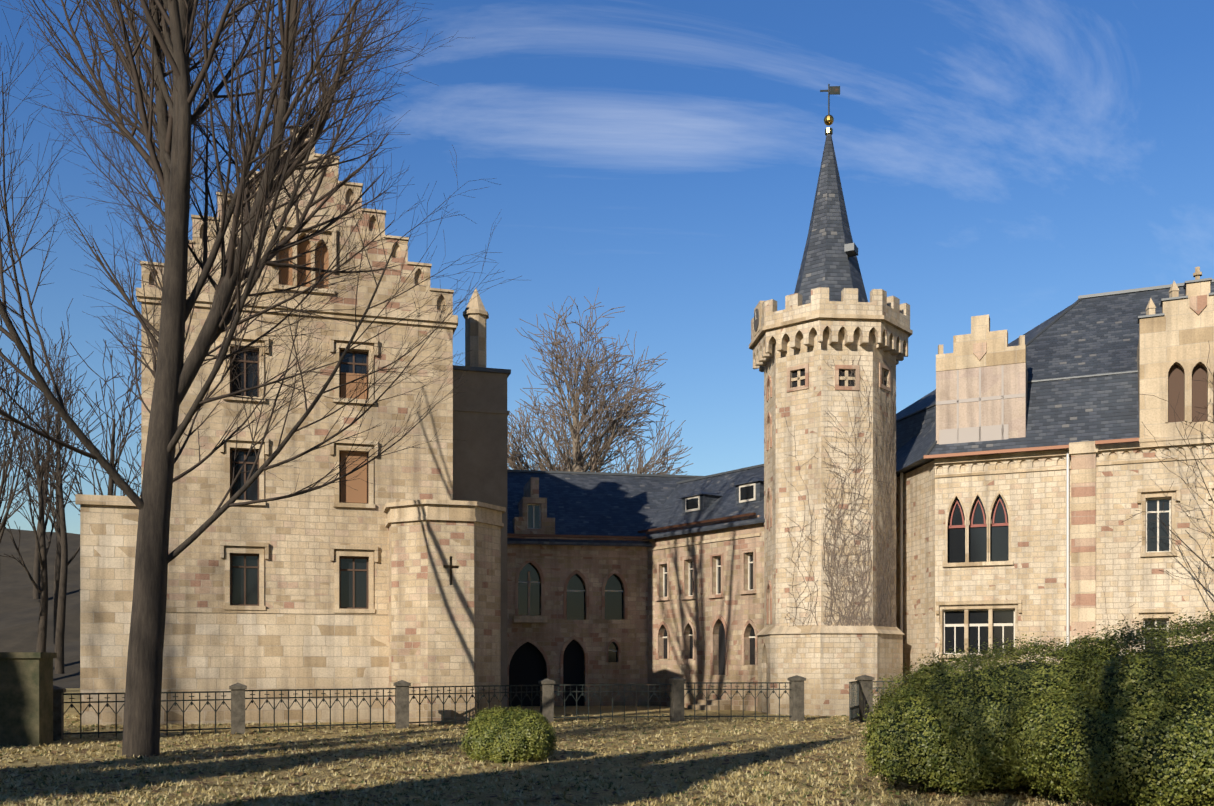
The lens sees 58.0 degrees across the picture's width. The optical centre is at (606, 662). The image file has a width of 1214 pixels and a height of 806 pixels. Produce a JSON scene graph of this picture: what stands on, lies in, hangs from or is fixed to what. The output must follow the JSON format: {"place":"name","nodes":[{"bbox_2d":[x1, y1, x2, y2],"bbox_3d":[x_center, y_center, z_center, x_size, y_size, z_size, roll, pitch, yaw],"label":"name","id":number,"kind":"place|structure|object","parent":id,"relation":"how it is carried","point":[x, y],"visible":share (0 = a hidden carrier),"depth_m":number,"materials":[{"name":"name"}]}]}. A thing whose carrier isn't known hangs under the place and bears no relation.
{"place":"outdoors","nodes":[
{"label":"outdoors","id":0,"kind":"place"},
{"bbox_2d":[0,355,74,651],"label":"tree trunk","id":1,"kind":"object","parent":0,"point":[42,549],"depth_m":62.81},
{"bbox_2d":[0,528,79,687],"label":"hill terrain","id":2,"kind":"structure","parent":0,"point":[19,612],"depth_m":91.20,"materials":[{"name":"soil"}]},
{"bbox_2d":[14,309,85,598],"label":"tree trunk","id":3,"kind":"object","parent":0,"point":[36,577],"depth_m":91.34,"materials":[{"name":"brown wood"}]},
{"bbox_2d":[5,299,106,643],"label":"tree trunk","id":4,"kind":"object","parent":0,"point":[57,567],"depth_m":76.40,"materials":[{"name":"brown wood"}]},
{"bbox_2d":[0,328,125,673],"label":"tree trunk","id":5,"kind":"object","parent":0,"point":[59,635],"depth_m":66.97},
{"bbox_2d":[0,688,1124,805],"bbox_3d":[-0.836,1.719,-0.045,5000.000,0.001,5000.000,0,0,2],"label":"ground","id":6,"kind":"structure","parent":0,"point":[593,711],"depth_m":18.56,"materials":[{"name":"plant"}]},
{"bbox_2d":[0,354,55,523],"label":"wood tree twigs","id":7,"kind":"object","parent":6,"relation":"on","point":[30,482],"depth_m":53.98,"materials":[{"name":"brown wood"}]},
{"bbox_2d":[0,652,56,746],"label":"garden wall stub","id":8,"kind":"object","parent":6,"relation":"on","point":[26,698],"visible":0.8,"depth_m":22.31,"materials":[{"name":"stone"}]},
{"bbox_2d":[0,316,61,542],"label":"wood tree twigs","id":9,"kind":"object","parent":6,"relation":"on","point":[16,436],"depth_m":47.95,"materials":[{"name":"brown wood"}]},
{"bbox_2d":[27,325,140,511],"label":"wood tree twigs","id":10,"kind":"object","parent":6,"relation":"on","point":[102,426],"depth_m":50.52,"materials":[{"name":"brown wood"}]},
{"bbox_2d":[71,337,140,495],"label":"wood tree twigs","id":11,"kind":"object","parent":6,"relation":"on","point":[124,461],"depth_m":57.24,"materials":[{"name":"brown wood"}]},
{"bbox_2d":[80,505,138,725],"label":"wall","id":12,"kind":"structure","parent":6,"relation":"on","point":[108,537],"depth_m":29.74,"materials":[{"name":"beige stone"}]},
{"bbox_2d":[117,329,140,493],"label":"wood tree twigs","id":13,"kind":"object","parent":6,"relation":"on","point":[134,425],"depth_m":86.11,"materials":[{"name":"brown wood"}]},
{"bbox_2d":[0,0,520,757],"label":"tree","id":14,"kind":"object","parent":6,"relation":"on","point":[312,124],"depth_m":20.77,"materials":[{"name":"brown wood"}]},
{"bbox_2d":[160,612,388,724],"bbox_3d":[-10.194,0.423,36.555,8.556,3.592,11.530,0,0,-16],"label":"block base","id":15,"kind":"object","parent":6,"relation":"on","point":[225,651],"visible":0.43,"depth_m":30.81,"materials":[{"name":"stone"}]},
{"bbox_2d":[141,130,452,610],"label":"facade","id":16,"kind":"structure","parent":15,"relation":"on","point":[300,534],"depth_m":31.12,"materials":[{"name":"stone"}]},
{"bbox_2d":[230,348,367,608],"bbox_3d":[-8.748,-5.260,31.227,3.797,7.463,0.050,0,0,-16],"label":"dark frame","id":17,"kind":"object","parent":16,"relation":"in","point":[245,451],"visible":0.52,"depth_m":30.89,"materials":[{"name":"black wood"}]},
{"bbox_2d":[388,520,501,724],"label":"bay tower","id":18,"kind":"structure","parent":6,"relation":"on","point":[444,603],"depth_m":30.41,"materials":[{"name":"beige stone"}]},
{"bbox_2d":[383,499,505,527],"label":"bay cornice","id":19,"kind":"structure","parent":18,"relation":"on","point":[444,510],"depth_m":30.37,"materials":[{"name":"beige stone"}]},
{"bbox_2d":[53,675,874,740],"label":"fence posts","id":20,"kind":"object","parent":6,"relation":"on","point":[796,701],"visible":0.69,"depth_m":31.14,"materials":[{"name":"grey stone"}]},
{"bbox_2d":[453,370,506,708],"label":"flank tower","id":21,"kind":"structure","parent":6,"relation":"on","point":[480,464],"depth_m":34.98,"materials":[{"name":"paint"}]},
{"bbox_2d":[463,289,488,367],"bbox_3d":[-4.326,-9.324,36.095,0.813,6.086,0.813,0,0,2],"label":"pinnacle","id":22,"kind":"object","parent":21,"relation":"on","point":[475,314],"visible":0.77,"depth_m":35.81,"materials":[{"name":"stone"}]},
{"bbox_2d":[63,681,906,738],"bbox_3d":[0.527,1.119,29.131,26.511,1.160,5.142,0,0,-11],"label":"iron fence","id":23,"kind":"object","parent":6,"relation":"on","point":[853,711],"visible":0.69,"depth_m":29.39,"materials":[{"name":"black metal"}]},
{"bbox_2d":[458,705,559,762],"bbox_3d":[-1.691,1.272,19.104,1.744,1.048,1.488,0,0,2],"label":"bush","id":24,"kind":"object","parent":6,"relation":"on","point":[542,752],"depth_m":18.68,"materials":[{"name":"green plant"}]},
{"bbox_2d":[0,714,1107,805],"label":"fallen leaves","id":25,"kind":"object","parent":6,"relation":"on","point":[512,801],"visible":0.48,"depth_m":17.00,"materials":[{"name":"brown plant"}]},
{"bbox_2d":[507,544,647,705],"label":"facade","id":26,"kind":"structure","parent":6,"relation":"on","point":[595,633],"depth_m":43.10,"materials":[{"name":"beige stone"}]},
{"bbox_2d":[507,472,692,546],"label":"wing roof","id":27,"kind":"structure","parent":26,"relation":"on","point":[602,505],"depth_m":45.22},
{"bbox_2d":[512,477,554,533],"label":"stepped dormer","id":28,"kind":"object","parent":27,"relation":"on","point":[531,491],"visible":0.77,"depth_m":42.65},
{"bbox_2d":[75,127,1213,711],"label":"trim","id":29,"kind":"structure","parent":6,"relation":"on","point":[1077,531],"depth_m":32.02,"materials":[{"name":"beige stone"}]},
{"bbox_2d":[507,438,1138,538],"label":"gutters","id":30,"kind":"object","parent":29,"relation":"attached to","point":[1099,442],"visible":0.67,"depth_m":34.94,"materials":[{"name":"orange metal"}]},
{"bbox_2d":[648,522,763,710],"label":"facade","id":31,"kind":"structure","parent":6,"relation":"on","point":[734,609],"depth_m":40.65,"materials":[{"name":"beige stone"}]},
{"bbox_2d":[682,494,720,514],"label":"dormer","id":32,"kind":"object","parent":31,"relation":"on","point":[706,501],"visible":0.29,"depth_m":42.26,"materials":[{"name":"stone"}]},
{"bbox_2d":[678,491,721,498],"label":"dormer roof","id":33,"kind":"structure","parent":32,"relation":"attached to","point":[702,493],"depth_m":42.64,"materials":[{"name":"grey stone"}]},
{"bbox_2d":[641,466,764,539],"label":"slate roof","id":34,"kind":"structure","parent":31,"relation":"attached to","point":[669,513],"depth_m":42.77,"materials":[{"name":"grey stone"}]},
{"bbox_2d":[736,481,763,505],"bbox_3d":[6.048,-6.125,40.755,2.200,0.836,1.300,0,0,-36],"label":"dormer","id":35,"kind":"object","parent":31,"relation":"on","point":[759,491],"visible":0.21,"depth_m":39.69,"materials":[{"name":"stone"}]},
{"bbox_2d":[733,477,763,486],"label":"dormer roof","id":36,"kind":"structure","parent":35,"relation":"attached to","point":[754,479],"depth_m":40.10,"materials":[{"name":"grey stone"}]},
{"bbox_2d":[758,332,902,715],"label":"tower","id":37,"kind":"structure","parent":6,"relation":"on","point":[829,667],"depth_m":35.29,"materials":[{"name":"stone"}]},
{"bbox_2d":[753,319,907,371],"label":"corbel arches","id":38,"kind":"structure","parent":37,"relation":"attached to","point":[892,340],"depth_m":35.28,"materials":[{"name":"beige stone"}]},
{"bbox_2d":[794,133,867,304],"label":"spire roof","id":39,"kind":"structure","parent":37,"relation":"on","point":[830,264],"depth_m":36.58,"materials":[{"name":"grey stone"}]},
{"bbox_2d":[824,115,833,134],"bbox_3d":[7.541,-18.267,37.192,0.340,0.654,0.340,0,0,2],"label":"spire finial","id":40,"kind":"object","parent":39,"relation":"on","point":[828,120],"visible":0.96,"depth_m":37.09,"materials":[{"name":"gold metal"}]},
{"bbox_2d":[820,84,839,114],"bbox_3d":[7.581,-19.036,37.190,0.680,1.224,0.050,0,0,2],"label":"weather vane","id":41,"kind":"object","parent":40,"relation":"on","point":[833,90],"visible":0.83,"depth_m":37.18,"materials":[{"name":"black metal"}]},
{"bbox_2d":[749,313,912,349],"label":"tower cornice","id":42,"kind":"structure","parent":37,"relation":"attached to","point":[884,318],"depth_m":35.05,"materials":[{"name":"beige stone"}]},
{"bbox_2d":[751,287,909,340],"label":"battlement parapet","id":43,"kind":"structure","parent":42,"relation":"on","point":[890,307],"depth_m":34.94,"materials":[{"name":"beige stone"}]},
{"bbox_2d":[753,309,758,330],"bbox_3d":[5.048,-11.571,36.982,0.040,0.720,0.720,0,0,-5],"label":"tower clock face","id":44,"kind":"object","parent":43,"relation":"attached to","point":[756,323],"visible":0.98,"depth_m":36.87},
{"bbox_2d":[844,243,857,256],"bbox_3d":[8.074,-13.621,36.155,0.320,0.240,0.550,0,0,27],"label":"dormer","id":45,"kind":"object","parent":37,"relation":"on","point":[850,249],"visible":0.93,"depth_m":35.98,"materials":[{"name":"grey"}]},
{"bbox_2d":[784,356,1213,652],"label":"vine stems","id":46,"kind":"object","parent":6,"relation":"on","point":[884,614],"visible":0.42,"depth_m":35.17,"materials":[{"name":"brown plant"}]},
{"bbox_2d":[857,608,1213,805],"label":"bush","id":47,"kind":"object","parent":6,"relation":"on","point":[1089,691],"depth_m":13.16,"materials":[{"name":"green plant"}]},
{"bbox_2d":[896,443,1213,685],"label":"facade","id":48,"kind":"structure","parent":6,"relation":"on","point":[1033,578],"depth_m":33.84,"materials":[{"name":"stone"}]},
{"bbox_2d":[900,449,1068,646],"bbox_3d":[12.158,-2.445,35.692,0.100,8.328,5.915,0,0,-43],"label":"pipe","id":49,"kind":"object","parent":48,"relation":"attached to","point":[1067,548],"visible":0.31,"depth_m":33.55,"materials":[{"name":"grey metal"}]},
{"bbox_2d":[896,283,1213,476],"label":"roof","id":50,"kind":"structure","parent":48,"relation":"on","point":[1091,336],"depth_m":35.03,"materials":[{"name":"stone"}]},
{"bbox_2d":[936,362,1027,458],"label":"dormer wall panels","id":51,"kind":"object","parent":50,"relation":"on","point":[1015,381],"visible":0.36,"depth_m":34.61,"materials":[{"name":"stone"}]},
{"bbox_2d":[936,365,1025,444],"bbox_3d":[11.810,-7.942,34.644,2.695,2.765,0.015,0,0,24],"label":"trim","id":52,"kind":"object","parent":51,"relation":"attached to","point":[974,434],"visible":0.6,"depth_m":34.66,"materials":[{"name":"grey stone"}]},
{"bbox_2d":[936,314,1025,371],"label":"stepped gable top","id":53,"kind":"structure","parent":51,"relation":"on","point":[998,352],"depth_m":34.63,"materials":[{"name":"beige stone"}]},
{"bbox_2d":[1137,281,1213,437],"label":"gable wall","id":54,"kind":"structure","parent":50,"relation":"on","point":[1181,330],"depth_m":32.23,"materials":[{"name":"stone"}]},
{"bbox_2d":[1168,364,1213,422],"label":"arched windows","id":55,"kind":"structure","parent":54,"relation":"attached to","point":[1176,385],"depth_m":32.31,"materials":[{"name":"brown"}]},
{"bbox_2d":[1121,340,1213,601],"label":"young tree","id":56,"kind":"object","parent":6,"relation":"on","point":[1202,433],"depth_m":30.62,"materials":[{"name":"brown wood"}]},
{"bbox_2d":[507,288,692,474],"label":"tree","id":57,"kind":"object","parent":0,"point":[516,454],"depth_m":59.32,"materials":[{"name":"wood"}]},
{"bbox_2d":[0,0,1213,533],"label":"sky","id":58,"kind":"structure","parent":0,"point":[1012,162],"materials":[{"name":"blue"}]},
{"bbox_2d":[518,311,756,650],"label":"window surround","id":59,"kind":"object","parent":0,"point":[664,572],"visible":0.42,"depth_m":42.75,"materials":[{"name":"beige stone"}]},
{"bbox_2d":[232,235,1168,705],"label":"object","id":60,"kind":"object","parent":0,"point":[956,554],"depth_m":34.88,"materials":[{"name":"black glass"}]},
{"bbox_2d":[453,278,1213,483],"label":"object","id":61,"kind":"object","parent":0,"point":[508,371],"visible":0.25,"depth_m":36.88,"materials":[{"name":"grey metal"}]},
{"bbox_2d":[507,295,1206,706],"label":"red trim","id":62,"kind":"structure","parent":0,"point":[1089,489],"depth_m":38.89,"materials":[{"name":"stone"}]},
{"bbox_2d":[685,483,1170,653],"bbox_3d":[10.280,-3.288,36.709,19.016,6.470,1.561,0,0,36],"label":"white frame","id":63,"kind":"object","parent":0,"point":[944,624],"visible":0.58,"depth_m":34.68,"materials":[{"name":"white wood"}]},
{"bbox_2d":[948,499,1008,528],"bbox_3d":[11.840,-4.749,34.885,1.841,0.881,0.050,0,0,24],"label":"tracery","id":64,"kind":"object","parent":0,"point":[979,525],"visible":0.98,"depth_m":34.86,"materials":[{"name":"stone"}]}
]}

